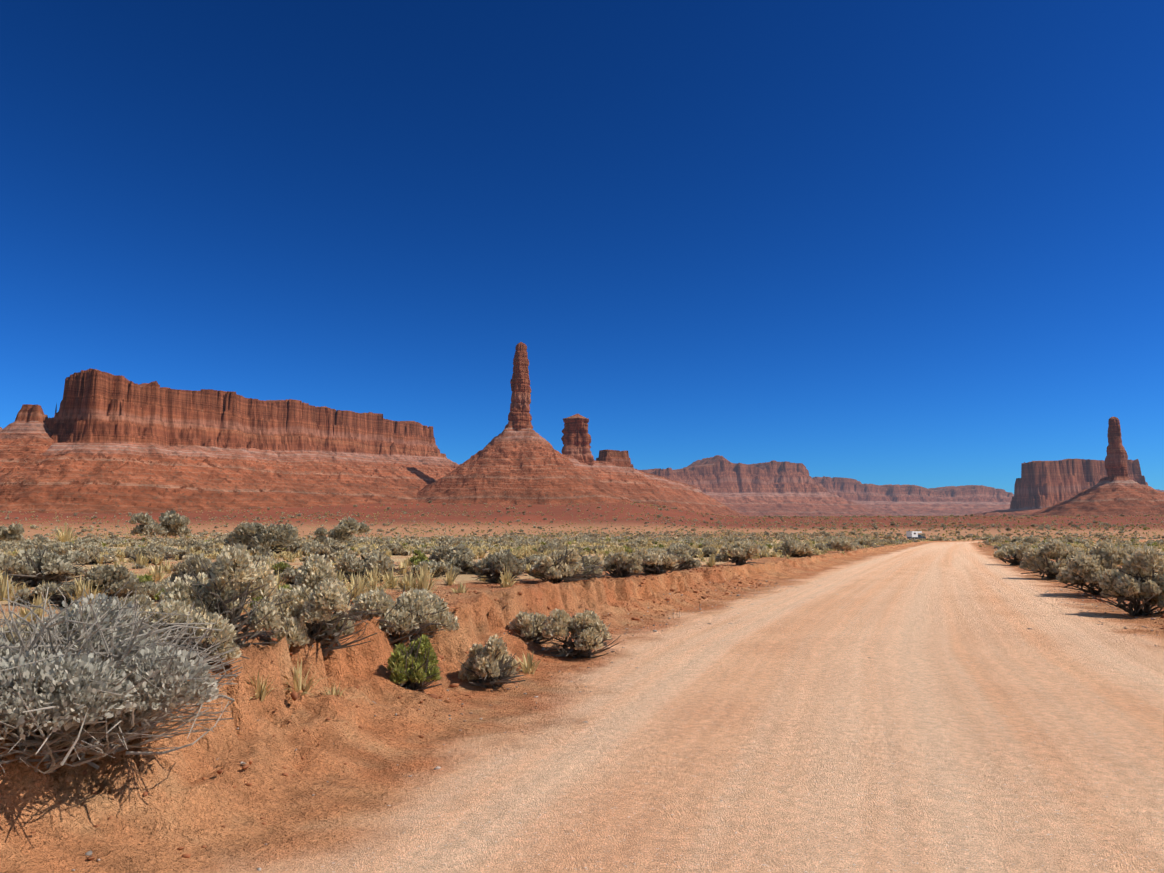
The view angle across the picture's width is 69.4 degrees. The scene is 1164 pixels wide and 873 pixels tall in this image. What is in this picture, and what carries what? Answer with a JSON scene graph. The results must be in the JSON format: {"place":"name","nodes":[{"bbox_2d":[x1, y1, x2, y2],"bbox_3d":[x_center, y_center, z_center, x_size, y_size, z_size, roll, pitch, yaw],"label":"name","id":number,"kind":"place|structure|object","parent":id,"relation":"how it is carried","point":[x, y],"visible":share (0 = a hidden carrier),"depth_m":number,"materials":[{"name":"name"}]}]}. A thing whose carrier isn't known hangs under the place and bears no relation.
{"place":"outdoors","nodes":[
{"label":"outdoors","id":0,"kind":"place"},
{"bbox_2d":[0,404,53,470],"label":"butte","id":1,"kind":"object","parent":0,"point":[24,433],"visible":0.19,"depth_m":781.42,"materials":[{"name":"red stone"}]},
{"bbox_2d":[0,579,241,774],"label":"sagebrush shrub","id":2,"kind":"object","parent":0,"point":[142,676],"visible":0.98,"depth_m":4.39,"materials":[{"name":"grey plant"}]},
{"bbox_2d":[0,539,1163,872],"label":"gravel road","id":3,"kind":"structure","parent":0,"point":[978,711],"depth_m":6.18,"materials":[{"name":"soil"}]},
{"bbox_2d":[30,565,1163,859],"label":"bank clods","id":4,"kind":"object","parent":3,"relation":"on","point":[294,695],"visible":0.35,"depth_m":11.55,"materials":[{"name":"orange soil"}]},
{"bbox_2d":[72,578,1157,870],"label":"road pebbles","id":5,"kind":"object","parent":3,"relation":"on","point":[700,628],"visible":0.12,"depth_m":13.88,"materials":[{"name":"orange stone"}]},
{"bbox_2d":[0,502,1163,627],"bbox_3d":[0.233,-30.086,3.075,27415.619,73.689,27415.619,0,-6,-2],"label":"terrain","id":6,"kind":"structure","parent":0,"point":[557,510],"depth_m":657.21,"materials":[{"name":"soil"}]},
{"bbox_2d":[0,368,459,513],"bbox_3d":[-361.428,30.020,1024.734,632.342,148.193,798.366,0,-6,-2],"label":"mesa","id":7,"kind":"structure","parent":6,"relation":"on","point":[122,445],"depth_m":854.22,"materials":[{"name":"red stone"}]},
{"bbox_2d":[0,500,1163,688],"bbox_3d":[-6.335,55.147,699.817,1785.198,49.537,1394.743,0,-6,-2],"label":"sagebrush","id":8,"kind":"object","parent":6,"relation":"on","point":[201,588],"visible":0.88,"depth_m":17.09,"materials":[{"name":"green plant"}]},
{"bbox_2d":[0,502,1163,701],"bbox_3d":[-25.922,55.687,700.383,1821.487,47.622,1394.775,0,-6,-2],"label":"dry grass","id":9,"kind":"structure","parent":6,"relation":"on","point":[409,582],"depth_m":45.13,"materials":[{"name":"beige plant"}]},
{"bbox_2d":[416,421,748,516],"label":"talus slope","id":10,"kind":"structure","parent":6,"relation":"on","point":[509,465],"depth_m":1038.26,"materials":[{"name":"red stone"}]},
{"bbox_2d":[505,342,532,429],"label":"rock spire","id":11,"kind":"object","parent":10,"relation":"on","point":[519,415],"visible":0.96,"depth_m":1100.62,"materials":[{"name":"red stone"}]},
{"bbox_2d":[561,414,593,465],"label":"rock tower","id":12,"kind":"structure","parent":10,"relation":"on","point":[576,438],"depth_m":1176.33,"materials":[{"name":"red stone"}]},
{"bbox_2d":[2,502,1163,690],"bbox_3d":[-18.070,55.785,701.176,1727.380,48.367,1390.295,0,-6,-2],"label":"rabbitbrush","id":13,"kind":"object","parent":6,"relation":"on","point":[414,667],"visible":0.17,"depth_m":8.26,"materials":[{"name":"green plant"}]},
{"bbox_2d":[642,455,892,516],"bbox_3d":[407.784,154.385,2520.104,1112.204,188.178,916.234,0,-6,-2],"label":"mesa","id":14,"kind":"structure","parent":6,"relation":"on","point":[776,488],"depth_m":2405.44,"materials":[{"name":"red stone"}]},
{"bbox_2d":[812,476,1012,515],"bbox_3d":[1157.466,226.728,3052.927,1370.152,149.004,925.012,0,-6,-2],"label":"mesa","id":15,"kind":"structure","parent":6,"relation":"on","point":[903,500],"depth_m":2898.92,"materials":[{"name":"red stone"}]},
{"bbox_2d":[906,531,925,539],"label":"camper truck","id":16,"kind":"object","parent":6,"relation":"on","point":[910,535],"visible":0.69,"depth_m":255.47,"materials":[{"name":"grey paint"}]},
{"bbox_2d":[968,459,1147,515],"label":"mesa","id":17,"kind":"structure","parent":6,"relation":"on","point":[1039,485],"depth_m":1708.35,"materials":[{"name":"red stone"}]},
{"bbox_2d":[1027,476,1163,515],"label":"talus slope","id":18,"kind":"structure","parent":6,"relation":"on","point":[1123,495],"depth_m":1132.97,"materials":[{"name":"red stone"}]},
{"bbox_2d":[1105,416,1127,481],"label":"pinnacle","id":19,"kind":"object","parent":18,"relation":"on","point":[1116,458],"visible":0.92,"depth_m":1178.12,"materials":[{"name":"red stone"}]},
{"bbox_2d":[0,0,1163,493],"label":"sky","id":20,"kind":"structure","parent":0,"point":[877,242],"materials":[{"name":"blue"}]}
]}

